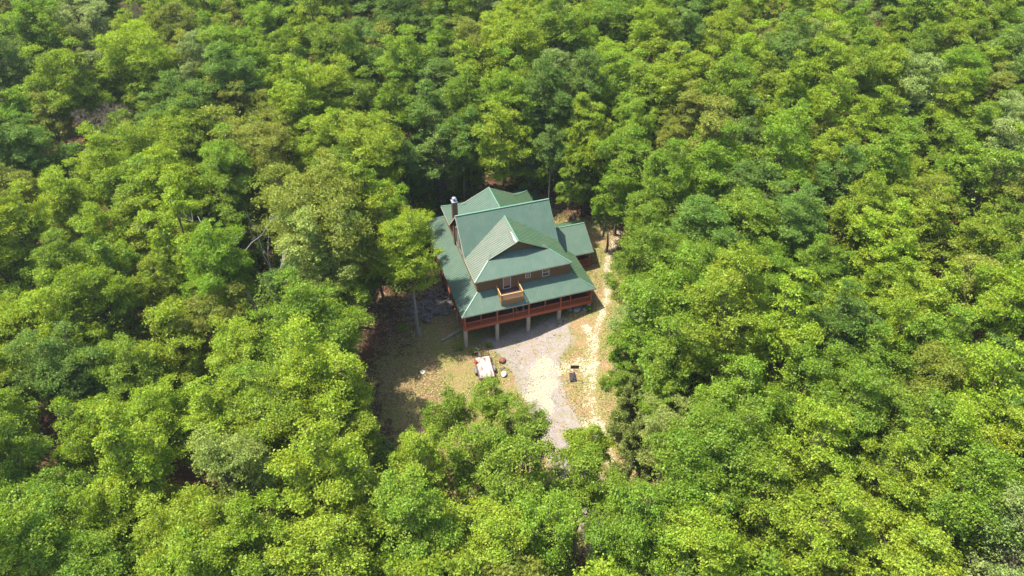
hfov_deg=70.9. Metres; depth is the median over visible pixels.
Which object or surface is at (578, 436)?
broadleaf tree
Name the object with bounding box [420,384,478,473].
broadleaf tree
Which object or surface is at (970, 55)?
broadleaf tree
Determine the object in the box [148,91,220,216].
broadleaf tree
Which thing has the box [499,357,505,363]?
stone
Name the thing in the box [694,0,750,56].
broadleaf tree
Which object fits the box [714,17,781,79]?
broadleaf tree
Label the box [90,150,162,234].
broadleaf tree
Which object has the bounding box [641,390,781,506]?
broadleaf tree
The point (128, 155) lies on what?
broadleaf tree
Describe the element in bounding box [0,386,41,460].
broadleaf tree
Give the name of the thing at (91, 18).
broadleaf tree
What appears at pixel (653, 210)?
broadleaf tree
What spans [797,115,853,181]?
broadleaf tree
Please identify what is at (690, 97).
broadleaf tree
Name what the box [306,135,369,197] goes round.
broadleaf tree
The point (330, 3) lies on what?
broadleaf tree
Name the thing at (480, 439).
broadleaf tree
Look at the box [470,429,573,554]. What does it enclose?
broadleaf tree
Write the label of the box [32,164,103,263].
broadleaf tree
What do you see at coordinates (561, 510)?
broadleaf tree
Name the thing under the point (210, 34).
broadleaf tree
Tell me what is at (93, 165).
broadleaf tree
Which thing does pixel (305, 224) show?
broadleaf tree
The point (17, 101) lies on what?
broadleaf tree
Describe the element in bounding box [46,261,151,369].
broadleaf tree
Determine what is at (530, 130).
broadleaf tree
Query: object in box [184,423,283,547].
broadleaf tree
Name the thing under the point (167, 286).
broadleaf tree
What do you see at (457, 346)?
shrub
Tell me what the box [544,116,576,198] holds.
broadleaf tree
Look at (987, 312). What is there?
broadleaf tree
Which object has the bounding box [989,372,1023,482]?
broadleaf tree
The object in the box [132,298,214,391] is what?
broadleaf tree
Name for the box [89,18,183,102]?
broadleaf tree
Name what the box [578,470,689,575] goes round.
broadleaf tree
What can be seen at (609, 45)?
broadleaf tree
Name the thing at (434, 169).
broadleaf tree
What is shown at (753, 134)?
broadleaf tree
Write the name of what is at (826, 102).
broadleaf tree
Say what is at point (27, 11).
broadleaf tree
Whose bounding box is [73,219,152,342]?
broadleaf tree
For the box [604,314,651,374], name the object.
broadleaf tree
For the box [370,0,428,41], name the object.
broadleaf tree
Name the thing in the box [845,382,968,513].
broadleaf tree
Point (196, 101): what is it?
broadleaf tree
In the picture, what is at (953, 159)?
broadleaf tree
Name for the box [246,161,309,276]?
broadleaf tree
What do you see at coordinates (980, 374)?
broadleaf tree
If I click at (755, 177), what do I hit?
broadleaf tree
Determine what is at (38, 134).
broadleaf tree
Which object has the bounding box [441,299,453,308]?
rock
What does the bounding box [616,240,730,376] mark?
broadleaf tree
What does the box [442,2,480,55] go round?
broadleaf tree
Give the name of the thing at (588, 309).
shrub
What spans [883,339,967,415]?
broadleaf tree
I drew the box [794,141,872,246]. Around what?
broadleaf tree
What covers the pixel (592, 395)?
dirt path
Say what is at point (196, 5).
broadleaf tree
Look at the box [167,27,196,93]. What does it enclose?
broadleaf tree
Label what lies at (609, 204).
broadleaf tree
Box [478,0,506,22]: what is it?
broadleaf tree
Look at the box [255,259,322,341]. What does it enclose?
broadleaf tree
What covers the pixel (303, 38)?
broadleaf tree
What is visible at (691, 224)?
broadleaf tree
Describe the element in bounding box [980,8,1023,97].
broadleaf tree
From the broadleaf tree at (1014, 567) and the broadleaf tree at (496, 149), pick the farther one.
the broadleaf tree at (496, 149)
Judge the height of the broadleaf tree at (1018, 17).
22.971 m
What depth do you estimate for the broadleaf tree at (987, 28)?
115.08 m
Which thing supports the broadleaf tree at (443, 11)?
on the ground at (460, 368)
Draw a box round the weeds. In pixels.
[501,322,610,543]
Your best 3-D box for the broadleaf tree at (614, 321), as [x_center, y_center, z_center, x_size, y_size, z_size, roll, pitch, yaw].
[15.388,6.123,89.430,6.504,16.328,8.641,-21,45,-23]
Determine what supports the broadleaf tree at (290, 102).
on the ground at (460, 368)
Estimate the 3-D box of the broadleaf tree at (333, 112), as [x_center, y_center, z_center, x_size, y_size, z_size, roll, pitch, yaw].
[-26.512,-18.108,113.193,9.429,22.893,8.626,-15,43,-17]
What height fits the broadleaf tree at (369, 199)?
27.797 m
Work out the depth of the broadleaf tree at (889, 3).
125.48 m
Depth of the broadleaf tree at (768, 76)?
114.94 m
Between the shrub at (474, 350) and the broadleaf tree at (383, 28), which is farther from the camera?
the broadleaf tree at (383, 28)
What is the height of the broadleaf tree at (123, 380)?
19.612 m
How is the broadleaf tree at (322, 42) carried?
on the ground at (460, 368)
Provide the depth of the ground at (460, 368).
100.96 m
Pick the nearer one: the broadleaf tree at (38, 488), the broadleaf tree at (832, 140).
the broadleaf tree at (38, 488)
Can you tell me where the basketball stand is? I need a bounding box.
[569,365,578,381]
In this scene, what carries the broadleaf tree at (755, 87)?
on the ground at (460, 368)
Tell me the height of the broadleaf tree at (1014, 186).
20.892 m
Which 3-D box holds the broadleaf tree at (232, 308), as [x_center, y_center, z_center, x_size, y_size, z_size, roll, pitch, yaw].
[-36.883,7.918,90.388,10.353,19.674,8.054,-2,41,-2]
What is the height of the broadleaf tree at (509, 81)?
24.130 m
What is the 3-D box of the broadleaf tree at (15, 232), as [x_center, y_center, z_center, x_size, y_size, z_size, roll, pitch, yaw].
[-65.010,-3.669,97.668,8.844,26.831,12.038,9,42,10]
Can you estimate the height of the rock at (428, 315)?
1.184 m
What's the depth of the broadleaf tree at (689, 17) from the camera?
119.59 m
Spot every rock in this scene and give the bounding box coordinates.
[405,308,417,315]
[418,308,426,315]
[419,298,431,306]
[421,311,433,319]
[423,318,429,322]
[425,301,434,310]
[427,292,438,298]
[430,305,439,315]
[433,297,442,306]
[436,285,444,293]
[438,307,450,315]
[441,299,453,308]
[442,294,451,299]
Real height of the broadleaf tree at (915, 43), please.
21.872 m
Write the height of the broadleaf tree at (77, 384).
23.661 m
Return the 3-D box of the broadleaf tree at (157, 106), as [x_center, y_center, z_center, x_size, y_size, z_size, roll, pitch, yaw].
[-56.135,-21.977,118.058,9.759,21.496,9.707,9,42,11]
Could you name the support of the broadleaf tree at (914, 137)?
on the ground at (460, 368)
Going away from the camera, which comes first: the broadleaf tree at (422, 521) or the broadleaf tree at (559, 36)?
the broadleaf tree at (422, 521)
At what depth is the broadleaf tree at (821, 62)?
112.94 m
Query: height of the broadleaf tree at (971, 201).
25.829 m
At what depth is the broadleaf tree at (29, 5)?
142.80 m
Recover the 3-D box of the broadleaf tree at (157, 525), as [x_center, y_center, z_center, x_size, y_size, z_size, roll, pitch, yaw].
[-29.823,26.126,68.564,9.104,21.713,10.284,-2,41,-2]
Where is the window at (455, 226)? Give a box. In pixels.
[455,226,457,244]
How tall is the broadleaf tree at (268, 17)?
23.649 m
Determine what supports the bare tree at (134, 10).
on the ground at (460, 368)
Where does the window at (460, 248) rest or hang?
in the cabin
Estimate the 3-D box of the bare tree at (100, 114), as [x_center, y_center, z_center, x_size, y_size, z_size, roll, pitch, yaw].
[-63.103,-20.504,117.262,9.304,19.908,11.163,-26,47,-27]
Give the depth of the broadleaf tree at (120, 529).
66.17 m
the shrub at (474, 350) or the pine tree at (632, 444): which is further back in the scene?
the shrub at (474, 350)
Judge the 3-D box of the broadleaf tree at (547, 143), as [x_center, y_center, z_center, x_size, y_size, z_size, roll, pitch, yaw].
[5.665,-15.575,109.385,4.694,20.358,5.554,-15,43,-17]
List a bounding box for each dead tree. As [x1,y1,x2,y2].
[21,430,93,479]
[133,199,286,327]
[246,213,287,302]
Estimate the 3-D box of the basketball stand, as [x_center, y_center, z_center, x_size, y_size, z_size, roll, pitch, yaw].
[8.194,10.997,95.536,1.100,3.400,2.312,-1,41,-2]
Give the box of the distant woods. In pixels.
[0,0,1023,575]
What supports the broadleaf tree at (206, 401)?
on the ground at (460, 368)
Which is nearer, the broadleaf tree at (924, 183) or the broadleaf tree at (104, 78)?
the broadleaf tree at (924, 183)
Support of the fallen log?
on the ground at (460, 368)
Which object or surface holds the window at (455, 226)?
in the cabin
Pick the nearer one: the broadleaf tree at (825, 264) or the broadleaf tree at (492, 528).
the broadleaf tree at (492, 528)
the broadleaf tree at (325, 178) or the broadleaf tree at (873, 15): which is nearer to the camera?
the broadleaf tree at (325, 178)
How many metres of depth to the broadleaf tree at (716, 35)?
117.95 m
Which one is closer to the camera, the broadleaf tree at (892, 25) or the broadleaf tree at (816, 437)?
the broadleaf tree at (816, 437)
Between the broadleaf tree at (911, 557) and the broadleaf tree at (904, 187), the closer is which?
the broadleaf tree at (911, 557)
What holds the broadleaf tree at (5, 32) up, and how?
on the ground at (460, 368)
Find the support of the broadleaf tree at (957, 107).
on the ground at (460, 368)
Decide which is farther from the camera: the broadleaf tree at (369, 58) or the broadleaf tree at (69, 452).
the broadleaf tree at (369, 58)
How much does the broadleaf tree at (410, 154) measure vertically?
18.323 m
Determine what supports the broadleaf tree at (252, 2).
on the ground at (460, 368)
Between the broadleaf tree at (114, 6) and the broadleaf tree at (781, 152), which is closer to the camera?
the broadleaf tree at (781, 152)
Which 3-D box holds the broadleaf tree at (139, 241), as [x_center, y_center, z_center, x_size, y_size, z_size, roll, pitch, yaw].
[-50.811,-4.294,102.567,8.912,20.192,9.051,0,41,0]
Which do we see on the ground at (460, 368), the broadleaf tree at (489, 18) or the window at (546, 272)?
the broadleaf tree at (489, 18)
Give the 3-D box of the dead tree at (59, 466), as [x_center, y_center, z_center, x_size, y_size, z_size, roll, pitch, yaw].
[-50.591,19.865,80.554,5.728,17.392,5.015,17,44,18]
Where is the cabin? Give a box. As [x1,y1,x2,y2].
[424,185,596,347]
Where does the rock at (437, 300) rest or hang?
on the ground at (460, 368)
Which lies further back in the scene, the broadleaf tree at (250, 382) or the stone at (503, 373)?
the stone at (503, 373)
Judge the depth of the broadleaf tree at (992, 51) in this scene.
111.52 m
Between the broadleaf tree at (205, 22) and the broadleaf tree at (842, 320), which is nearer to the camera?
the broadleaf tree at (842, 320)
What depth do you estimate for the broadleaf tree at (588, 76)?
113.22 m
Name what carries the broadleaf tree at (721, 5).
on the ground at (460, 368)
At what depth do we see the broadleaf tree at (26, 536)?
59.98 m
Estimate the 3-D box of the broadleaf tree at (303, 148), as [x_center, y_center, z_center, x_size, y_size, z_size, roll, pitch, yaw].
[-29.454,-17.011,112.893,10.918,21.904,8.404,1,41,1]
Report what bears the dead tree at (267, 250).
on the ground at (460, 368)
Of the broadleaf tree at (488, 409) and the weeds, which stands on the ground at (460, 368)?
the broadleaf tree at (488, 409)
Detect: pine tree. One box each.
[605,374,645,439]
[608,408,653,481]
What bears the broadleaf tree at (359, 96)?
on the ground at (460, 368)
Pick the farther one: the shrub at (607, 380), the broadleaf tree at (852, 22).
the broadleaf tree at (852, 22)
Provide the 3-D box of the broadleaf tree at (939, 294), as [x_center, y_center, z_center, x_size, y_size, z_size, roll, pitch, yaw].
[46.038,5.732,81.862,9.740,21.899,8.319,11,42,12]
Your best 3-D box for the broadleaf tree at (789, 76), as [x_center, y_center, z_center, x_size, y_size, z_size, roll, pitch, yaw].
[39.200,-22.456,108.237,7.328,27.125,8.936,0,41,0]
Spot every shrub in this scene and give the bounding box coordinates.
[396,322,406,330]
[454,344,462,350]
[469,348,477,354]
[585,305,592,311]
[596,374,611,389]
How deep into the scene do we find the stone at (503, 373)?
98.01 m
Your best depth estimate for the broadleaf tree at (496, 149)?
111.45 m
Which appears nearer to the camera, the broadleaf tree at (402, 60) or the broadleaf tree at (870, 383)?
the broadleaf tree at (870, 383)
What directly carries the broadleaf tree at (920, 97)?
on the ground at (460, 368)
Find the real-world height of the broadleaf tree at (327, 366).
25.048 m
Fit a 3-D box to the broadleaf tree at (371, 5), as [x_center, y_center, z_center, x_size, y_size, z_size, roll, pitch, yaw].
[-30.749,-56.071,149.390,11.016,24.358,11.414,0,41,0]
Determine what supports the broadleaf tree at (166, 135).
on the ground at (460, 368)
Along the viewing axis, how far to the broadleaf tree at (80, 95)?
127.68 m
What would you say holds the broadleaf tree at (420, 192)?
on the ground at (460, 368)
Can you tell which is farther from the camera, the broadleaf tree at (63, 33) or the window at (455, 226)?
the broadleaf tree at (63, 33)
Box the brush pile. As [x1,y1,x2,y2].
[405,282,453,325]
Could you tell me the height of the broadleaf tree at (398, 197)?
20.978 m
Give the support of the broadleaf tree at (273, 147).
on the ground at (460, 368)
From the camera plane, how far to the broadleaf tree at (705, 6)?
133.76 m
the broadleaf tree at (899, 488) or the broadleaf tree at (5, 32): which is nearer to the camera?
the broadleaf tree at (899, 488)
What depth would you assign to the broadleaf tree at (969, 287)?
76.68 m
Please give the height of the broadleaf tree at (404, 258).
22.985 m
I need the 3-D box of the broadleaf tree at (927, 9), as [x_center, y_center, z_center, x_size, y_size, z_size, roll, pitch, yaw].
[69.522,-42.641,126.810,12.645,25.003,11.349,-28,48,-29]
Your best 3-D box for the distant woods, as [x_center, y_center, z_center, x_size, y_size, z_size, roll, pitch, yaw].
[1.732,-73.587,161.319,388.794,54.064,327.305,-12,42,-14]
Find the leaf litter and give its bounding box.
[356,179,777,568]
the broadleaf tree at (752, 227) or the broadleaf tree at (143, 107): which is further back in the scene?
the broadleaf tree at (143, 107)
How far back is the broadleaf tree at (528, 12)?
133.99 m
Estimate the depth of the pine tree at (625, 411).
85.67 m
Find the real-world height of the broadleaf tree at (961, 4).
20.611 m
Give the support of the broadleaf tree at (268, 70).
on the ground at (460, 368)
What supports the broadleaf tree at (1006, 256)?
on the ground at (460, 368)
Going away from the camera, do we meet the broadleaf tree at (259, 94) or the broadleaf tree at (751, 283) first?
the broadleaf tree at (751, 283)
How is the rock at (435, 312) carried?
on the ground at (460, 368)
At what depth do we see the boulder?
104.52 m
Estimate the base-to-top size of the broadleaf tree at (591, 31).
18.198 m
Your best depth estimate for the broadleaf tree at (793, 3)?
124.31 m
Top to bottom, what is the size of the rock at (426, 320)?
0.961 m
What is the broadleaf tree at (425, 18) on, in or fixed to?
on the ground at (460, 368)
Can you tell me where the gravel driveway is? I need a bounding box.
[481,312,639,575]
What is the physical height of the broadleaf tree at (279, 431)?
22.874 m
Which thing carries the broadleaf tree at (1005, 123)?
on the ground at (460, 368)
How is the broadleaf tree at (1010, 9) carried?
on the ground at (460, 368)
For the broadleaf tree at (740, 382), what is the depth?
71.42 m
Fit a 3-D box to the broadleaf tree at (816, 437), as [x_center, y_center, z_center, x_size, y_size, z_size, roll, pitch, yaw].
[26.776,19.112,68.830,8.830,23.579,8.277,30,49,30]
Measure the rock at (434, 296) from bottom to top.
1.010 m
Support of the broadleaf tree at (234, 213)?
on the ground at (460, 368)
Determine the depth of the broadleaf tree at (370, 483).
64.98 m
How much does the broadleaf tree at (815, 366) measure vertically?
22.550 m
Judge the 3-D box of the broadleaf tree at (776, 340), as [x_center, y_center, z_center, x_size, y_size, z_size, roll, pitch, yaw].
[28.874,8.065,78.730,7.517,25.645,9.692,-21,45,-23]
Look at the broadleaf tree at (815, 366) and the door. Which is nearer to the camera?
the broadleaf tree at (815, 366)
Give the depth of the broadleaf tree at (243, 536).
61.80 m
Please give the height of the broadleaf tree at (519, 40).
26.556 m
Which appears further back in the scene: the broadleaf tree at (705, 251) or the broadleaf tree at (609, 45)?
the broadleaf tree at (609, 45)
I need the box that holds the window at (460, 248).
[458,234,461,253]
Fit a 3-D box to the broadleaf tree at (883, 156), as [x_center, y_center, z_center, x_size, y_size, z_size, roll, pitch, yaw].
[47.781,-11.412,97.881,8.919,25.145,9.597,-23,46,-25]
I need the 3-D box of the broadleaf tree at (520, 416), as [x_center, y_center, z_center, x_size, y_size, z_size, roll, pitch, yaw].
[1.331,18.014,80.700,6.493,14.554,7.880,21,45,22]
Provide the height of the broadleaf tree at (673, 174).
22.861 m
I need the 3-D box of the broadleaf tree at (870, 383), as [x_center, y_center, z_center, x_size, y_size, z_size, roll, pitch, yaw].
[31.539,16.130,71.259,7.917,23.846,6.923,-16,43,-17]
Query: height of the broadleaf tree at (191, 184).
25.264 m
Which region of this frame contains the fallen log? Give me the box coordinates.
[441,327,462,342]
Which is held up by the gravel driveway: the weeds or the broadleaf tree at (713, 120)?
the weeds
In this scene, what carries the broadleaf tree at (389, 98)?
on the ground at (460, 368)
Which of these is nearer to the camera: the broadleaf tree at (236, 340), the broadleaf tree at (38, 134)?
the broadleaf tree at (236, 340)
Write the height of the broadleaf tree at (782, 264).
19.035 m
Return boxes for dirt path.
[585,229,622,468]
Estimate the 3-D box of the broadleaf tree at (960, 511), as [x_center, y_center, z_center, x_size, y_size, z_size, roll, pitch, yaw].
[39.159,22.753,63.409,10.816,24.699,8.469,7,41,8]
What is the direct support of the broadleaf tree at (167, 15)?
on the ground at (460, 368)
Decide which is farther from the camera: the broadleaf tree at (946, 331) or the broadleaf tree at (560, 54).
the broadleaf tree at (560, 54)
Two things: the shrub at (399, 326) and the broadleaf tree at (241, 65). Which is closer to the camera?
the shrub at (399, 326)
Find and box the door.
[503,277,510,288]
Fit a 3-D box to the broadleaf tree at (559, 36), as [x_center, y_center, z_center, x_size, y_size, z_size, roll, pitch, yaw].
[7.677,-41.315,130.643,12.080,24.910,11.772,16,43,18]
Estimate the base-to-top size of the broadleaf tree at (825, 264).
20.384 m
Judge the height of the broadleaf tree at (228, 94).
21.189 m
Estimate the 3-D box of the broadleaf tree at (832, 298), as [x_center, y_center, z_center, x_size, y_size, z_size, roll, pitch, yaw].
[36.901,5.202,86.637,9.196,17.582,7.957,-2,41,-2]
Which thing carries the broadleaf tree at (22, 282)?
on the ground at (460, 368)
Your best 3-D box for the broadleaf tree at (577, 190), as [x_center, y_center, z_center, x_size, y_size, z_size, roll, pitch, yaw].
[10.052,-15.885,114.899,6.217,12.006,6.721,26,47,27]
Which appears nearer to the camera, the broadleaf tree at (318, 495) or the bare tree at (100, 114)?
the broadleaf tree at (318, 495)
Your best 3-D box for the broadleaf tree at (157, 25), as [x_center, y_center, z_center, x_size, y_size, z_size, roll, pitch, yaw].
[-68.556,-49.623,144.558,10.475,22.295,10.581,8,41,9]
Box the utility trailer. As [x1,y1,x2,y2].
[474,350,495,379]
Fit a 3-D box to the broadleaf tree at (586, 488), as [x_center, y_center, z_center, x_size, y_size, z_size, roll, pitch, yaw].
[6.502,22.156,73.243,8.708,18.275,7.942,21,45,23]
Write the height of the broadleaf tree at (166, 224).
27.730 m
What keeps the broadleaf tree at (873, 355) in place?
on the ground at (460, 368)
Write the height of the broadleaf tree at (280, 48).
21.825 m
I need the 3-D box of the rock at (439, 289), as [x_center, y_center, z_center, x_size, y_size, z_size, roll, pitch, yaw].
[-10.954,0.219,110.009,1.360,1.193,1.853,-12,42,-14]
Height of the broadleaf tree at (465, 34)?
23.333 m
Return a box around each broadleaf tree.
[0,14,36,97]
[0,34,46,153]
[0,78,48,144]
[0,110,85,235]
[0,122,53,240]
[0,160,42,243]
[0,175,56,287]
[0,241,56,312]
[0,265,114,370]
[0,290,54,348]
[0,318,111,423]
[0,328,63,461]
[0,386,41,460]
[0,412,57,500]
[0,462,118,553]
[0,484,70,575]
[2,0,66,54]
[10,0,63,27]
[10,13,67,125]
[18,36,115,155]
[24,91,86,201]
[26,227,104,338]
[30,4,87,53]
[31,525,148,575]
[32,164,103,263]
[45,392,157,482]
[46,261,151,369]
[47,0,104,52]
[48,48,96,131]
[54,0,112,59]
[54,481,164,574]
[61,120,157,265]
[63,0,131,30]
[64,201,144,318]
[67,49,120,139]
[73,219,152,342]
[73,332,168,413]
[78,108,137,163]
[81,398,185,525]
[88,46,146,120]
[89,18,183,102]
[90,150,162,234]
[107,7,167,68]
[111,196,178,270]
[112,108,214,218]
[113,132,155,167]
[118,372,216,494]
[119,91,182,150]
[125,63,178,122]
[125,244,204,342]
[125,481,232,575]
[130,144,215,235]
[132,164,222,318]
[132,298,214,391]
[138,514,245,575]
[141,0,182,81]
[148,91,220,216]
[150,1,209,58]
[152,69,216,123]
[160,279,250,367]
[166,28,217,99]
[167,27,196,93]
[170,0,238,27]
[176,217,255,318]
[177,373,256,486]
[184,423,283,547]
[186,38,271,118]
[188,9,227,46]
[191,12,268,80]
[195,122,256,260]
[196,103,263,214]
[200,70,259,135]
[200,171,263,283]
[204,313,282,386]
[204,486,306,575]
[206,0,247,37]
[208,346,322,424]
[210,0,256,46]
[220,368,326,489]
[225,25,280,115]
[226,108,308,226]
[237,0,288,28]
[239,87,295,155]
[241,0,299,70]
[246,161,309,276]
[246,266,377,378]
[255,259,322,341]
[256,23,314,77]
[259,144,387,307]
[260,52,309,154]
[260,503,395,575]
[263,413,373,545]
[265,41,328,169]
[269,311,375,429]
[270,0,334,60]
[271,193,364,300]
[283,0,334,64]
[286,114,343,172]
[295,52,357,122]
[300,0,351,32]
[303,5,369,91]
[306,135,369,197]
[307,106,349,154]
[309,107,408,187]
[317,395,383,465]
[318,449,420,575]
[320,279,372,352]
[323,60,379,127]
[339,28,392,95]
[340,0,378,22]
[340,146,404,312]
[341,3,386,53]
[350,240,392,308]
[358,168,408,290]
[363,19,408,90]
[363,201,445,335]
[367,70,420,137]
[368,461,465,575]
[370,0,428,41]
[372,23,438,133]
[381,135,425,197]
[385,419,455,498]
[396,140,428,207]
[398,69,458,191]
[407,0,453,78]
[410,47,468,117]
[413,108,467,215]
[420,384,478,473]
[422,0,465,51]
[426,15,456,117]
[434,105,484,201]
[436,419,509,502]
[440,65,489,198]
[440,494,533,573]
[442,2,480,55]
[442,15,484,73]
[445,39,499,124]
[456,148,487,192]
[466,374,513,429]
[470,99,532,189]
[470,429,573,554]
[473,2,552,91]
[474,3,515,64]
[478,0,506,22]
[478,46,530,183]
[492,0,556,31]
[493,392,553,477]
[507,135,553,195]
[508,485,585,575]
[511,88,549,182]
[514,49,572,185]
[518,0,591,96]
[530,123,566,201]
[540,47,581,117]
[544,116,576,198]
[546,440,626,556]
[554,150,591,218]
[556,46,607,129]
[557,0,608,35]
[561,421,618,474]
[563,25,603,88]
[564,111,614,213]
[566,92,606,150]
[574,35,636,126]
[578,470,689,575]
[579,0,639,80]
[588,0,629,10]
[590,165,639,252]
[592,47,667,141]
[593,122,652,235]
[599,220,688,305]
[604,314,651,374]
[605,0,653,58]
[606,361,644,399]
[607,279,671,363]
[611,98,659,158]
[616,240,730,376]
[619,175,680,256]
[624,49,687,168]
[626,0,677,61]
[626,23,680,77]
[634,391,694,482]
[635,310,704,413]
[637,488,762,575]
[640,136,692,213]
[641,381,687,419]
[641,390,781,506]
[646,424,767,534]
[649,123,687,169]
[655,39,721,123]
[657,78,713,162]
[659,192,739,263]
[659,236,726,354]
[663,0,718,68]
[667,0,707,114]
[676,270,765,394]
[678,92,738,209]
[680,120,759,232]
[689,19,744,109]
[690,351,787,447]
[691,43,760,139]
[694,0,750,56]
[694,239,773,384]
[704,176,793,269]
[707,443,800,566]
[709,0,761,24]
[713,155,799,229]
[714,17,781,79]
[714,84,763,135]
[714,95,775,167]
[730,4,762,47]
[737,235,795,338]
[738,49,783,121]
[745,267,829,399]
[746,0,782,47]
[749,104,813,195]
[753,49,810,124]
[757,94,816,165]
[758,7,824,82]
[759,391,858,525]
[760,0,817,29]
[760,474,888,575]
[761,336,850,440]
[762,177,829,309]
[763,0,819,54]
[784,10,855,114]
[789,233,856,303]
[791,275,869,375]
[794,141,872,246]
[795,57,868,190]
[796,278,884,429]
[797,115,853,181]
[802,113,883,244]
[802,359,898,510]
[803,17,851,85]
[809,25,893,118]
[815,168,896,275]
[824,121,913,238]
[830,0,887,59]
[831,322,916,407]
[836,0,899,33]
[837,496,968,575]
[845,84,910,156]
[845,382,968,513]
[846,195,920,331]
[850,431,945,539]
[851,30,921,137]
[852,295,937,371]
[856,255,929,316]
[861,5,921,112]
[867,114,932,170]
[868,0,924,25]
[872,163,931,228]
[881,0,953,110]
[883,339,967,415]
[884,392,994,544]
[886,48,954,143]
[888,140,945,202]
[888,259,977,384]
[892,183,961,282]
[892,302,984,386]
[896,19,947,91]
[908,173,966,237]
[911,67,973,174]
[912,436,1023,567]
[914,37,994,172]
[920,2,979,84]
[924,100,1011,237]
[928,337,1023,446]
[929,132,997,229]
[933,120,1023,278]
[936,251,1009,327]
[937,1,1009,84]
[940,200,1019,309]
[947,0,998,32]
[949,234,1023,374]
[950,0,1017,39]
[951,402,1023,542]
[953,88,1023,251]
[961,28,1022,125]
[961,260,1023,387]
[964,60,1022,129]
[964,479,1023,575]
[966,84,1023,194]
[967,326,1023,408]
[971,0,1023,23]
[974,167,1023,219]
[977,0,1023,52]
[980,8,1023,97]
[982,196,1023,263]
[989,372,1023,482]
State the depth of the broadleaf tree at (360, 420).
73.98 m
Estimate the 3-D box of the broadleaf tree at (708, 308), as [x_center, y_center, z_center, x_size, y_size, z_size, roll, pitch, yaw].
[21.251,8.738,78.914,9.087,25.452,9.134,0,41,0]
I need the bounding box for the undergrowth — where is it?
[7,0,1018,575]
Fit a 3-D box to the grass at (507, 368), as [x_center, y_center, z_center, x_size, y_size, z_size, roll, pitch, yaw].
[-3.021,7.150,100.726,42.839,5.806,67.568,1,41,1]
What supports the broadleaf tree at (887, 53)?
on the ground at (460, 368)
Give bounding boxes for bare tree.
[33,82,73,177]
[71,102,135,142]
[112,1,141,19]
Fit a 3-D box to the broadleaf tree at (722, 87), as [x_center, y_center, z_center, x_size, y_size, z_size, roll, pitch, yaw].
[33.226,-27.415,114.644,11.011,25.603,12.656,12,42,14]
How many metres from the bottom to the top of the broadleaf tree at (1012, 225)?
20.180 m
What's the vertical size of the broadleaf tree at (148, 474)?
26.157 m
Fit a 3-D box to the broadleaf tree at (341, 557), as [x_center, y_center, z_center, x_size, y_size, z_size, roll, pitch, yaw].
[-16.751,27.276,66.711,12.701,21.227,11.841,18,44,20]
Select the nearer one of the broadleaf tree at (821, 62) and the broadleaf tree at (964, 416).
the broadleaf tree at (964, 416)
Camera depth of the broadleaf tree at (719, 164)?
98.40 m
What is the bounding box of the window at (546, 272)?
[542,268,549,276]
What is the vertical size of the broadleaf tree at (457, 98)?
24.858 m
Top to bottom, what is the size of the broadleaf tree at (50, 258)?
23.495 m
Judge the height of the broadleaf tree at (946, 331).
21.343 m
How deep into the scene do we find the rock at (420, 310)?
106.64 m
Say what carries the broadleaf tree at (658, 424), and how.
on the ground at (460, 368)
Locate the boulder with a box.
[573,306,581,312]
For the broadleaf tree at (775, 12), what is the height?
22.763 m
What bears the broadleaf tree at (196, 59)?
on the ground at (460, 368)
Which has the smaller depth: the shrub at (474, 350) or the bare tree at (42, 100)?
the shrub at (474, 350)
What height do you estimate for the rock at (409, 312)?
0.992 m
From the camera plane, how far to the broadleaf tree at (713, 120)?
99.08 m
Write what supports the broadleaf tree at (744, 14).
on the ground at (460, 368)
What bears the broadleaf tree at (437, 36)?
on the ground at (460, 368)
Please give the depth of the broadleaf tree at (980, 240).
83.61 m
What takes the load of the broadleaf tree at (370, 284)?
on the ground at (460, 368)
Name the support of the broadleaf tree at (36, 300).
on the ground at (460, 368)
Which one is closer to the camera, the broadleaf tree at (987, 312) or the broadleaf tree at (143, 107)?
the broadleaf tree at (987, 312)
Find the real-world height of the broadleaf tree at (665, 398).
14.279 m
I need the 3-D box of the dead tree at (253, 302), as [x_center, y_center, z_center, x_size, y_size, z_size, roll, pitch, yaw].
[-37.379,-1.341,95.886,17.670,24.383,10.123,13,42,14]
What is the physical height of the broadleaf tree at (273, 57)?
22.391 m
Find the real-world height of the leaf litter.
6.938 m
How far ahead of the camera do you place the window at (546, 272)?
100.86 m
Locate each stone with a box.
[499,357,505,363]
[501,371,506,376]
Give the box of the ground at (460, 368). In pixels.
[0,0,1023,575]
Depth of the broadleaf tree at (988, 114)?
98.03 m
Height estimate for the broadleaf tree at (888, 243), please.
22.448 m
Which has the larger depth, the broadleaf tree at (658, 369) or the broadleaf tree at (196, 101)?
the broadleaf tree at (196, 101)
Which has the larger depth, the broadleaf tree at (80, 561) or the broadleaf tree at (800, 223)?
the broadleaf tree at (800, 223)
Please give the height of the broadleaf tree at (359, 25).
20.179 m
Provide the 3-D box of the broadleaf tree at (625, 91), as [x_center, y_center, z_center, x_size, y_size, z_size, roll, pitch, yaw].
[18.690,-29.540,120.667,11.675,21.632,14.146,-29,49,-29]
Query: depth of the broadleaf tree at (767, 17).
133.16 m
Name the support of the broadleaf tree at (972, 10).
on the ground at (460, 368)
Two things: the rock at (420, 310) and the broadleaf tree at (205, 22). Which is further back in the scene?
the broadleaf tree at (205, 22)
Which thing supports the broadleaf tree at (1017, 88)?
on the ground at (460, 368)
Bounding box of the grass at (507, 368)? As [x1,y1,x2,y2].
[353,192,651,565]
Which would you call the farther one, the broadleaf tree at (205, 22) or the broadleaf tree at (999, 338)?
the broadleaf tree at (205, 22)
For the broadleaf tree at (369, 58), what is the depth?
124.06 m
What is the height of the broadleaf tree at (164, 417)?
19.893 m
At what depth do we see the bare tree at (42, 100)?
117.35 m
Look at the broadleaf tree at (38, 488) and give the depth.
68.29 m

